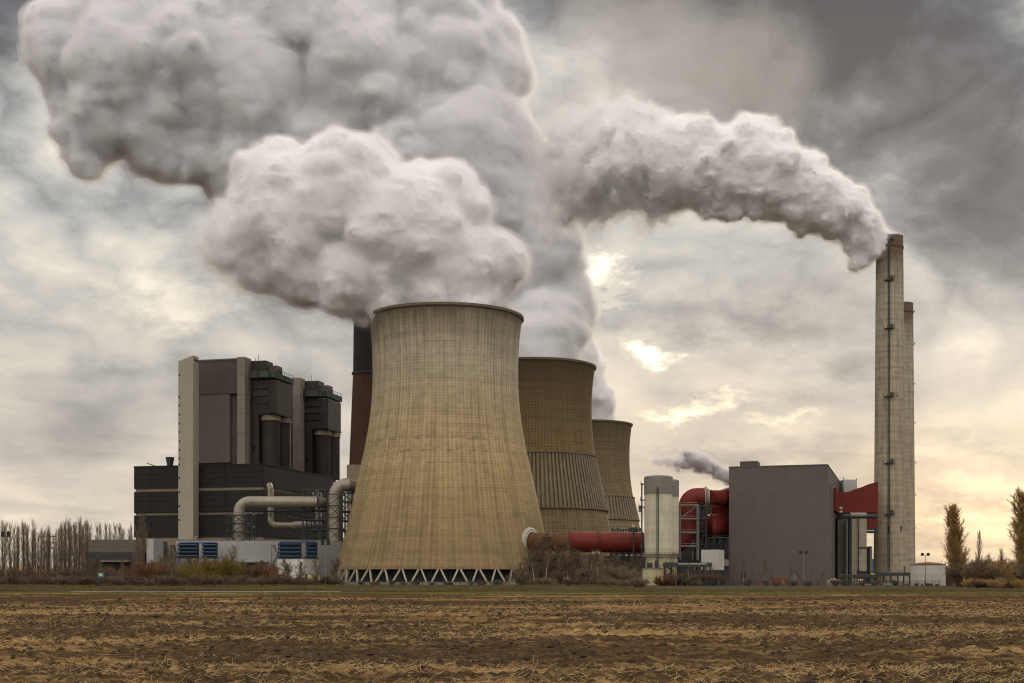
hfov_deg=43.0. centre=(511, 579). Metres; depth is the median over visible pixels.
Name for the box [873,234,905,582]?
tall chimney
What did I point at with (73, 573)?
shrub
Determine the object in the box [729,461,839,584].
block building
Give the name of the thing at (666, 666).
maize stubble
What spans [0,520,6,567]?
poplar
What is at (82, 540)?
poplar
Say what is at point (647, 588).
bank grass
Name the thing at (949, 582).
dark shed
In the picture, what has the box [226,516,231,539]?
ladder tower
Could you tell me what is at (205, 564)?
shrub
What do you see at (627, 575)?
shrub
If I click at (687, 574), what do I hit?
sapling
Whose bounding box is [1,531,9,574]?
lamp mast
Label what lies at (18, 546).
poplar
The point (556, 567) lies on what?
bare tree
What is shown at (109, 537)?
poplar
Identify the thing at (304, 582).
shrub
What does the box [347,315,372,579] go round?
brown chimney
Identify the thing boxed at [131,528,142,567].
poplar
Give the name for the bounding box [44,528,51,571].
poplar
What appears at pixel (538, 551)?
bare tree
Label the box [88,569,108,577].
shrub
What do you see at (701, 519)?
pipe scaffold
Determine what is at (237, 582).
shrub
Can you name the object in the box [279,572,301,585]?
shrub
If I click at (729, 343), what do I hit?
sky
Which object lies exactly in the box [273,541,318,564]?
louvred cooler
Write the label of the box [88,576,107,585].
shrub
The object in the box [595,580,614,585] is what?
shrub
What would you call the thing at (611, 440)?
cooling tower
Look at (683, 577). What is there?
shrub
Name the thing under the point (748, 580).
shrub
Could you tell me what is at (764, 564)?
sapling
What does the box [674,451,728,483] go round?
steam plume
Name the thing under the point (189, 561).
scrub tree
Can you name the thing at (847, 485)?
roof plant room
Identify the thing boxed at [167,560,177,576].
birch
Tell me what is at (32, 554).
poplar
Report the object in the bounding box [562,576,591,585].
shrub
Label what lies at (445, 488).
cooling tower
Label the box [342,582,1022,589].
yard
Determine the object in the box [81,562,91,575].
bare tree
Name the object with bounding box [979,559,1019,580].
shrub
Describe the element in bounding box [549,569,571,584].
shrub
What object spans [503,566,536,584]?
shrub
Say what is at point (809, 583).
wire fence
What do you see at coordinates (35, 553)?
poplar
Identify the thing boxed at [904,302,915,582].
tall chimney
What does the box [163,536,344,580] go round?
white hall
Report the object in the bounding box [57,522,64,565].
poplar
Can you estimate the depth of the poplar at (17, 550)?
641.85 m
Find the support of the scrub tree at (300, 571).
on the yard at (770, 587)
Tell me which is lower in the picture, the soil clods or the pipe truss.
the soil clods
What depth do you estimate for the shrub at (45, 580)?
302.61 m
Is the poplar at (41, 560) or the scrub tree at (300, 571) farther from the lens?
the poplar at (41, 560)
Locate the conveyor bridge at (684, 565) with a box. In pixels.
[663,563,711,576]
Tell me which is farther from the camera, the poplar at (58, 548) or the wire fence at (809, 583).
the poplar at (58, 548)
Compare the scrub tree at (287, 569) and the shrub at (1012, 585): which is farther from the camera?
the scrub tree at (287, 569)
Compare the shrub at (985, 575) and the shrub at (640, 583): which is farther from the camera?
the shrub at (985, 575)
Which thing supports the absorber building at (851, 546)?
on the yard at (770, 587)
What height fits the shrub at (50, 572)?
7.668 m
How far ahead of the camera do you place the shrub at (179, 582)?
307.63 m
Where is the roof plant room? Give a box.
[839,478,856,491]
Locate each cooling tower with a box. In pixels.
[333,302,551,584]
[518,357,613,571]
[592,419,644,555]
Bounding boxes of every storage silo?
[638,475,674,578]
[671,479,680,575]
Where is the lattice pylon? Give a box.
[42,533,54,566]
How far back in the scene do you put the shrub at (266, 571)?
418.95 m
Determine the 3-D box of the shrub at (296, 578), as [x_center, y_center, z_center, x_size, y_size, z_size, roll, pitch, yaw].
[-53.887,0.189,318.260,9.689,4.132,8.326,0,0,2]
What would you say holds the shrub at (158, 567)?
on the yard at (770, 587)
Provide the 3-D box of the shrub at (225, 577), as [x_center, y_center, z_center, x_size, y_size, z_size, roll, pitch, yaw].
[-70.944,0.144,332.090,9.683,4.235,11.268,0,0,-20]
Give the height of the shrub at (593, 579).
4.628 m
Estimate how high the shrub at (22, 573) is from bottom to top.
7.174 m
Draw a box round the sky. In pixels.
[0,0,1023,579]
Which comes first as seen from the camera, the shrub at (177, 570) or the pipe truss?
the shrub at (177, 570)
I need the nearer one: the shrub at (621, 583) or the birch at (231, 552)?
the shrub at (621, 583)
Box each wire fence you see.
[347,580,515,585]
[690,580,939,585]
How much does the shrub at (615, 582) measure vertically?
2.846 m
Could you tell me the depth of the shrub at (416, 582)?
484.67 m
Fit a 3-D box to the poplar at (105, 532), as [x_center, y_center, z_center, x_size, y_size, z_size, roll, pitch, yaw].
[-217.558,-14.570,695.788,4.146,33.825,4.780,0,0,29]
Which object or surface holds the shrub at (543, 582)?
on the yard at (770, 587)
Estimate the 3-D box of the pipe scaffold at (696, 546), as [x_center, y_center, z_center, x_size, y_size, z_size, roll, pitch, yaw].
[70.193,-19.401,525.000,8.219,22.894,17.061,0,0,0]
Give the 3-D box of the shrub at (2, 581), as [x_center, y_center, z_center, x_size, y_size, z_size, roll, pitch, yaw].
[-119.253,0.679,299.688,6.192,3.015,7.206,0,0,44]
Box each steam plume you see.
[24,0,592,358]
[209,128,526,319]
[545,99,887,271]
[551,166,613,419]
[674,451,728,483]
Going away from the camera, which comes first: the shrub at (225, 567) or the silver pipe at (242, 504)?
the shrub at (225, 567)
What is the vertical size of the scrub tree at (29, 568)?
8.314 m
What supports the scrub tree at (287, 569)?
on the yard at (770, 587)
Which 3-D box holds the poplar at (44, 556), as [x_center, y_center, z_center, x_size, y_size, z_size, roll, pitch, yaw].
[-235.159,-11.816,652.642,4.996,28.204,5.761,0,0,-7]
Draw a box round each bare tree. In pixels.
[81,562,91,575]
[154,554,167,566]
[519,555,539,578]
[521,540,554,579]
[542,544,565,578]
[548,556,563,579]
[566,549,588,575]
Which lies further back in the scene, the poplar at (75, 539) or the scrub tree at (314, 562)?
the poplar at (75, 539)
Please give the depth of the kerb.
218.40 m
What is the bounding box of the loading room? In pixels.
[642,561,662,584]
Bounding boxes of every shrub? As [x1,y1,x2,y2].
[0,566,30,579]
[0,573,25,584]
[0,578,9,584]
[13,569,34,578]
[16,574,58,584]
[31,568,55,575]
[31,573,62,585]
[49,574,74,585]
[57,567,86,578]
[68,574,107,585]
[81,566,113,578]
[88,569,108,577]
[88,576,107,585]
[92,577,131,585]
[99,575,122,584]
[101,568,124,579]
[113,556,175,580]
[122,574,147,585]
[130,577,152,585]
[141,562,185,576]
[151,574,176,585]
[157,558,186,579]
[170,558,218,579]
[170,577,189,585]
[178,552,247,579]
[179,572,203,585]
[186,558,230,573]
[198,575,215,586]
[205,576,226,585]
[217,574,250,584]
[224,578,259,585]
[229,573,249,585]
[236,562,286,574]
[238,559,278,578]
[238,566,253,579]
[248,576,265,585]
[257,563,283,578]
[257,573,280,585]
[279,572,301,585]
[282,573,311,584]
[295,578,309,585]
[307,571,351,584]
[410,580,419,584]
[477,580,487,584]
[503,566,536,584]
[523,576,559,586]
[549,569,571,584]
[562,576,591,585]
[573,563,594,584]
[587,563,644,585]
[589,574,612,581]
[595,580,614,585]
[597,564,625,577]
[598,577,617,585]
[609,577,630,587]
[619,569,637,583]
[626,576,650,587]
[652,575,675,585]
[662,572,680,585]
[662,574,691,585]
[677,577,685,585]
[684,574,698,585]
[690,572,725,584]
[710,572,728,584]
[740,578,753,584]
[829,578,839,584]
[839,579,855,584]
[943,554,991,586]
[958,565,999,581]
[961,558,1010,578]
[961,578,976,587]
[967,567,1001,581]
[968,579,986,587]
[976,567,1008,580]
[976,578,997,587]
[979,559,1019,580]
[985,577,1007,587]
[989,559,1019,568]
[995,580,1010,587]
[998,577,1015,587]
[1001,559,1023,582]
[1008,560,1023,579]
[1009,578,1023,587]
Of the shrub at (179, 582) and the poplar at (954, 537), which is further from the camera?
the poplar at (954, 537)
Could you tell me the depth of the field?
42.81 m
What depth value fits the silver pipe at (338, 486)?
553.65 m
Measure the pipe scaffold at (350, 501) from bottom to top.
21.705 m
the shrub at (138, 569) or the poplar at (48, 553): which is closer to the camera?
the shrub at (138, 569)
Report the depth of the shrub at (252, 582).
302.59 m
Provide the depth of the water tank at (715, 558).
489.64 m
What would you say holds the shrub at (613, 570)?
on the yard at (770, 587)
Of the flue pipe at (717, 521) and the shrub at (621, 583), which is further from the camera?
the flue pipe at (717, 521)
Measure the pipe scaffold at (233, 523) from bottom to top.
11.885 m
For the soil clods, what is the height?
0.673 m
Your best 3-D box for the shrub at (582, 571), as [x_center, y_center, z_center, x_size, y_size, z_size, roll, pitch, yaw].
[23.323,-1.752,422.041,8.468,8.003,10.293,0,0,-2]
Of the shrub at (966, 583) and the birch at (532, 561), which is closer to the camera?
the shrub at (966, 583)
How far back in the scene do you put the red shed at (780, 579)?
470.00 m
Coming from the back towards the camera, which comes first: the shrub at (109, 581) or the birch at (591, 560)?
the birch at (591, 560)
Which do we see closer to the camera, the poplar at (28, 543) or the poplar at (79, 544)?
the poplar at (28, 543)
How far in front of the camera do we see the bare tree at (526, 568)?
429.83 m
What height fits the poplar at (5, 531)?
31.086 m
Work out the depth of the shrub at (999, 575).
378.71 m
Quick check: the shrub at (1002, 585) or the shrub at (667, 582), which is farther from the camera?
the shrub at (667, 582)
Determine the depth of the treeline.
1291.85 m
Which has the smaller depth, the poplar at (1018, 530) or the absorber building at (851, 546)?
the poplar at (1018, 530)
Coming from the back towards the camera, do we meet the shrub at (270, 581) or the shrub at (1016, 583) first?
the shrub at (270, 581)
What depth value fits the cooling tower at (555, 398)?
659.34 m
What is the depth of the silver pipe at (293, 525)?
590.91 m
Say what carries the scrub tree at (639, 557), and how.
on the yard at (770, 587)
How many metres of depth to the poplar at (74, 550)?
657.13 m
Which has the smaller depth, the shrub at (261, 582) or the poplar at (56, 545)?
the shrub at (261, 582)
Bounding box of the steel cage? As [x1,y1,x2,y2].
[327,493,345,539]
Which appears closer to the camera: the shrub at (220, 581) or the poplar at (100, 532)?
the shrub at (220, 581)
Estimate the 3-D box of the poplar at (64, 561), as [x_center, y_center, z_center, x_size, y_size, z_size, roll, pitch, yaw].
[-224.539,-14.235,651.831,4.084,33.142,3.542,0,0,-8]
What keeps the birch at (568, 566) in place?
on the yard at (770, 587)
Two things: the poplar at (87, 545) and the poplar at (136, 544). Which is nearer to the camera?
the poplar at (136, 544)
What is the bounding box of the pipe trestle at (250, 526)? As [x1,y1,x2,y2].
[246,511,254,539]
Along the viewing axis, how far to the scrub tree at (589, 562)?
437.96 m
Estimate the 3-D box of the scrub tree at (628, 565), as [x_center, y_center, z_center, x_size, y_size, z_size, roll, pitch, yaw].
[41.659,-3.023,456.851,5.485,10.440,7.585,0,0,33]
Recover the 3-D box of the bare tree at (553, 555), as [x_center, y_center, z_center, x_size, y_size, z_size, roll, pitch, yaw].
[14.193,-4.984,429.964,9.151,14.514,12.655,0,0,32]
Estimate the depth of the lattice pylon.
899.94 m
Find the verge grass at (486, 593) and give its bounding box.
[1,591,990,593]
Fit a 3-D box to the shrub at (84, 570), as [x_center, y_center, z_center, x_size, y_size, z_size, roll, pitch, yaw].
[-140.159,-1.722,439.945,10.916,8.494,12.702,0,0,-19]
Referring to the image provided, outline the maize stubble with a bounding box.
[0,601,1023,682]
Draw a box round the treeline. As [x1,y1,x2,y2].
[11,561,1012,580]
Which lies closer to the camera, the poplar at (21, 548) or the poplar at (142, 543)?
the poplar at (142, 543)
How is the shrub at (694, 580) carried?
on the yard at (770, 587)
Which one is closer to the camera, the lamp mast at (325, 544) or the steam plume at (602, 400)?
the lamp mast at (325, 544)
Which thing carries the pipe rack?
on the yard at (770, 587)
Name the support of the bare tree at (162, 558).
on the yard at (770, 587)
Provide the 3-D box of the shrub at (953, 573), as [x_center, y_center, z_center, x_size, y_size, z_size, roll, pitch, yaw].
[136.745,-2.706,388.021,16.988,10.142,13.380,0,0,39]
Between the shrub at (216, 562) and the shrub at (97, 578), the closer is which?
the shrub at (97, 578)
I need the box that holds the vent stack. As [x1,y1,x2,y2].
[630,524,636,565]
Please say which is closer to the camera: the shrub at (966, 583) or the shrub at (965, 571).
the shrub at (966, 583)
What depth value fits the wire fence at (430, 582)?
469.98 m
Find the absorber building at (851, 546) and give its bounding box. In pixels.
[836,517,867,584]
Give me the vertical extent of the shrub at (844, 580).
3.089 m
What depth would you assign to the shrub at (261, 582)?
317.66 m
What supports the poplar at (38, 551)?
on the yard at (770, 587)
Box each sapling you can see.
[685,562,692,579]
[740,561,747,582]
[761,558,768,577]
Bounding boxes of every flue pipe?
[522,486,728,552]
[694,507,728,541]
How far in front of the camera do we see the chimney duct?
575.00 m
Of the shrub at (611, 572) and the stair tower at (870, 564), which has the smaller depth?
the shrub at (611, 572)
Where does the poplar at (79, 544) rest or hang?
on the yard at (770, 587)
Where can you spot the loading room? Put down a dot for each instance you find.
(650, 571)
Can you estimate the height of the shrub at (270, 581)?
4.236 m
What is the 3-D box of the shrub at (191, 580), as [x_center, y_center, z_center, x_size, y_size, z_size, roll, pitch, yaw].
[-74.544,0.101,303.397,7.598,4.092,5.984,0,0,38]
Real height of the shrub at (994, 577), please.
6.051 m
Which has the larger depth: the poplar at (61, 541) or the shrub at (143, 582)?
the poplar at (61, 541)
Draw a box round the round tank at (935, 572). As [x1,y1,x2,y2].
[910,562,946,585]
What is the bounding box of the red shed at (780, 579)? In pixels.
[772,577,786,584]
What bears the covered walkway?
attached to the block building at (781, 517)
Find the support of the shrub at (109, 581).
on the yard at (770, 587)
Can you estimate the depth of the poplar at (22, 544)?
629.76 m
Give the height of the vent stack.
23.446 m
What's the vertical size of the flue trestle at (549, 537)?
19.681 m
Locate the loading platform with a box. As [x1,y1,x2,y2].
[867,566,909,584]
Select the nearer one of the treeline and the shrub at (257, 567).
the shrub at (257, 567)
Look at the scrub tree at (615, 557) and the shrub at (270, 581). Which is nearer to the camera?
the shrub at (270, 581)
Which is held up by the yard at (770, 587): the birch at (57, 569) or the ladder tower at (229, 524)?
the birch at (57, 569)
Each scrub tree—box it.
[25,563,35,574]
[85,555,102,577]
[182,555,195,565]
[280,558,293,578]
[292,559,306,578]
[308,560,320,579]
[328,556,343,580]
[582,554,595,571]
[602,550,626,567]
[625,559,636,572]
[628,553,645,577]
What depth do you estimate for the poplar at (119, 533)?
697.81 m
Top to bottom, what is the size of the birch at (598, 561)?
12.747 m
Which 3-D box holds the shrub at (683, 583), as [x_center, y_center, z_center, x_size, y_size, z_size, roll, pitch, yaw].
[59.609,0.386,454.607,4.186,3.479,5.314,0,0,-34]
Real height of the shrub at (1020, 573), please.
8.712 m
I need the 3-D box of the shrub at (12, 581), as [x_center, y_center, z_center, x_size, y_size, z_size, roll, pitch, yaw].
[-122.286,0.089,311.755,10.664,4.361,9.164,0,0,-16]
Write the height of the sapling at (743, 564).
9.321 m
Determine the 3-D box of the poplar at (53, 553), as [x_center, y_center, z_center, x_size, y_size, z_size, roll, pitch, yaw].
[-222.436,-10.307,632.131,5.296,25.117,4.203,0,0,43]
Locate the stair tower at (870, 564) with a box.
[863,546,873,582]
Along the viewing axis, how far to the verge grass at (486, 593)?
202.64 m
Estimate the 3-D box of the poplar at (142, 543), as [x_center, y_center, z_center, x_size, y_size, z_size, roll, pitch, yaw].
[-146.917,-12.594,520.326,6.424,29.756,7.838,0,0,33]
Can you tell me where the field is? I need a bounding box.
[0,593,1023,682]
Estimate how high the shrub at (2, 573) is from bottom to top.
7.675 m
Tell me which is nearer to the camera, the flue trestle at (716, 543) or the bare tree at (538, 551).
the bare tree at (538, 551)
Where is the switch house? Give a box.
[277,558,318,578]
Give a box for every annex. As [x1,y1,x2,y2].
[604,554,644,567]
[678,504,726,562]
[679,559,728,584]
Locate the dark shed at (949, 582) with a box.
[947,576,952,585]
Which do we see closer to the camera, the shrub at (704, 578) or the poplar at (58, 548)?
the shrub at (704, 578)
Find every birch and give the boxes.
[51,564,61,577]
[117,565,125,579]
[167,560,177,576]
[227,546,242,566]
[282,561,291,575]
[528,551,538,577]
[537,547,556,579]
[556,540,581,578]
[586,553,601,580]
[587,548,606,578]
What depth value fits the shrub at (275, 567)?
461.51 m
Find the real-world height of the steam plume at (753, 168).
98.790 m
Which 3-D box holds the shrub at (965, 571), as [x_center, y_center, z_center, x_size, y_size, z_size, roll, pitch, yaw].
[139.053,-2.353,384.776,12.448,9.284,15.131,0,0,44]
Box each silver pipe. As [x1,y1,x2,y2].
[233,496,326,540]
[266,482,324,528]
[328,478,356,540]
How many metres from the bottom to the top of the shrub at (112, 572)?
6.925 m
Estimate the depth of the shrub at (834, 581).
441.53 m
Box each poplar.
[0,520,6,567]
[0,521,10,568]
[6,520,14,569]
[11,523,19,567]
[13,527,19,571]
[16,523,21,569]
[19,519,25,570]
[19,523,25,568]
[23,521,30,567]
[25,529,31,571]
[26,518,35,570]
[34,525,38,571]
[36,532,43,572]
[37,532,44,572]
[38,528,43,571]
[42,529,46,573]
[44,525,50,570]
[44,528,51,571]
[50,535,56,566]
[52,528,57,567]
[55,526,60,568]
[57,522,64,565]
[57,525,65,569]
[63,521,67,568]
[64,514,74,570]
[66,521,73,569]
[66,523,72,568]
[70,519,77,571]
[71,527,78,567]
[75,517,82,568]
[78,526,85,565]
[80,523,84,568]
[81,520,89,565]
[83,519,89,568]
[83,523,94,561]
[95,522,102,539]
[103,522,107,539]
[106,522,112,539]
[112,520,119,539]
[116,522,122,539]
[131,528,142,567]
[136,514,148,567]
[941,502,970,585]
[972,529,983,561]
[1006,486,1023,568]
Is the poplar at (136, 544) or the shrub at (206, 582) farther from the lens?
the poplar at (136, 544)
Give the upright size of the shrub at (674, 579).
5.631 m
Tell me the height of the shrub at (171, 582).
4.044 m
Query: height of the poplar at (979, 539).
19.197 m
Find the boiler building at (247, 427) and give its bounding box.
[134,354,341,544]
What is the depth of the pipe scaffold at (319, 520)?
559.89 m
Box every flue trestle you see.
[543,536,550,559]
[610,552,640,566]
[703,537,728,558]
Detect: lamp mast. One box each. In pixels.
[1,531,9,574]
[321,539,329,583]
[799,551,807,579]
[921,553,929,584]
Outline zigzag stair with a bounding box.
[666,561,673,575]
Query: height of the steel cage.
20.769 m
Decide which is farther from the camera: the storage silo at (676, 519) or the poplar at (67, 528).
the poplar at (67, 528)
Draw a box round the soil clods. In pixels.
[0,597,1023,682]
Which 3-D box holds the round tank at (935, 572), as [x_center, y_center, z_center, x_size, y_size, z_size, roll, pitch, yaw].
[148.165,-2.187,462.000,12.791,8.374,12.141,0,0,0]
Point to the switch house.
(307, 562)
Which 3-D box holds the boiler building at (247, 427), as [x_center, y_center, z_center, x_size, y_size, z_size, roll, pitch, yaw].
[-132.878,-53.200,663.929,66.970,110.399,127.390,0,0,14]
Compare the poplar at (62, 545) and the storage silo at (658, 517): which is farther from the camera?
the poplar at (62, 545)
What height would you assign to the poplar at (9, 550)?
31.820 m
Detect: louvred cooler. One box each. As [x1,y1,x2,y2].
[171,542,219,561]
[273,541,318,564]
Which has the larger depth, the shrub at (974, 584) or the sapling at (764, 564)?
the sapling at (764, 564)
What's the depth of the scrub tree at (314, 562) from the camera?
423.67 m
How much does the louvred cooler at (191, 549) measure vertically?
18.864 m
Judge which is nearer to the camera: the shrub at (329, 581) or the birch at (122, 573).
the shrub at (329, 581)
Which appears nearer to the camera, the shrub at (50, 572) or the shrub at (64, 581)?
the shrub at (64, 581)
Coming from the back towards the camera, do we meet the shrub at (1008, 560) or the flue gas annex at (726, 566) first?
the flue gas annex at (726, 566)
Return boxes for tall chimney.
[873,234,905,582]
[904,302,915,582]
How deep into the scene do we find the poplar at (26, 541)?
640.96 m
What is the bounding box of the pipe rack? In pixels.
[837,574,875,584]
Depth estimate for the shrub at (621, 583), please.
326.40 m
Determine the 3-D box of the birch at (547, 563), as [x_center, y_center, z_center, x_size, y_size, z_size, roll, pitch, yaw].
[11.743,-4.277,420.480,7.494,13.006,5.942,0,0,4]
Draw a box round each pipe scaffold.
[232,512,249,540]
[302,487,329,540]
[341,489,353,538]
[678,502,698,560]
[695,505,706,562]
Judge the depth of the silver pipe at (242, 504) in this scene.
555.18 m
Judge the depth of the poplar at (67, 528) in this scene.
620.61 m
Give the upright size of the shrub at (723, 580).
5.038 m
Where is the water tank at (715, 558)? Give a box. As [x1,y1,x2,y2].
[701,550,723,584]
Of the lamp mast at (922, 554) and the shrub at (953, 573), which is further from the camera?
the lamp mast at (922, 554)
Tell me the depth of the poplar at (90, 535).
627.02 m
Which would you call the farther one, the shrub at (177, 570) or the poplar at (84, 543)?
the poplar at (84, 543)
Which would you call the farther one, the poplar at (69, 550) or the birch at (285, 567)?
the poplar at (69, 550)
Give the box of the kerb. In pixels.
[71,591,340,591]
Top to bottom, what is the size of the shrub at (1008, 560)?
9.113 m
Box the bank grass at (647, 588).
[0,584,1023,591]
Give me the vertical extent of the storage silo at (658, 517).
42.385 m
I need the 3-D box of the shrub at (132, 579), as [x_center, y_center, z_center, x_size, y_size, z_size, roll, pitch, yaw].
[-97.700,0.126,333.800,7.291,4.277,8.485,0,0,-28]
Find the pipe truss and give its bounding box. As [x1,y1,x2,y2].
[252,508,304,515]
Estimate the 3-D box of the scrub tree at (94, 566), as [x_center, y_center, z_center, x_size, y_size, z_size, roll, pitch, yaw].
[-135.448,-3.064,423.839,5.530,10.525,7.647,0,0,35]
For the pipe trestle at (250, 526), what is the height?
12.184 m
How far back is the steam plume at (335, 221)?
539.06 m
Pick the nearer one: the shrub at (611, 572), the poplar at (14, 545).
the shrub at (611, 572)
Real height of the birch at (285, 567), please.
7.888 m
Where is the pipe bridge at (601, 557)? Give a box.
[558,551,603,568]
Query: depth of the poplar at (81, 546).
653.83 m
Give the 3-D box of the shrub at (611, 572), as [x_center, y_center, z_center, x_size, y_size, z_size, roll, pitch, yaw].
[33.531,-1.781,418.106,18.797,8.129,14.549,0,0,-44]
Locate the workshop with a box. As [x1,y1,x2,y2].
[88,539,166,572]
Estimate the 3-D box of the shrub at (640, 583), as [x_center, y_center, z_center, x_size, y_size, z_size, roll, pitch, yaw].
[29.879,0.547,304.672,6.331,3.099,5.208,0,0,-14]
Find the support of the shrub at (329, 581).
on the yard at (770, 587)
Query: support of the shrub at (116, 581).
on the yard at (770, 587)
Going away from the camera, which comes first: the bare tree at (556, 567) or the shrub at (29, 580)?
the shrub at (29, 580)
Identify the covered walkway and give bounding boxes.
[838,507,876,519]
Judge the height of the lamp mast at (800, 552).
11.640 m
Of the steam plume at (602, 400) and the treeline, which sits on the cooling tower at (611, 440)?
the steam plume at (602, 400)
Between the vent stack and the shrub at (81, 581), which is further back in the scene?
the vent stack
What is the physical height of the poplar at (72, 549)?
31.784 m
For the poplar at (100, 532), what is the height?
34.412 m
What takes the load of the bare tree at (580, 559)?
on the yard at (770, 587)
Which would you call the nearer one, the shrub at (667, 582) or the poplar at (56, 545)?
the shrub at (667, 582)
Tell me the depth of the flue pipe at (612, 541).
524.90 m
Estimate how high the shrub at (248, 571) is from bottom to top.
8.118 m
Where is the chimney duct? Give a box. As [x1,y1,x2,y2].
[838,482,877,532]
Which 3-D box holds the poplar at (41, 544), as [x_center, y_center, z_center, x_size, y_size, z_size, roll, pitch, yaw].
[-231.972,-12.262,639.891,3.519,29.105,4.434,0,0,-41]
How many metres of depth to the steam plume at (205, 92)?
731.38 m
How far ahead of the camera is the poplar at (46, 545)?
657.24 m
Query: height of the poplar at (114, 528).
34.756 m
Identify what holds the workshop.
on the yard at (770, 587)
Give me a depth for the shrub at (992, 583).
320.50 m

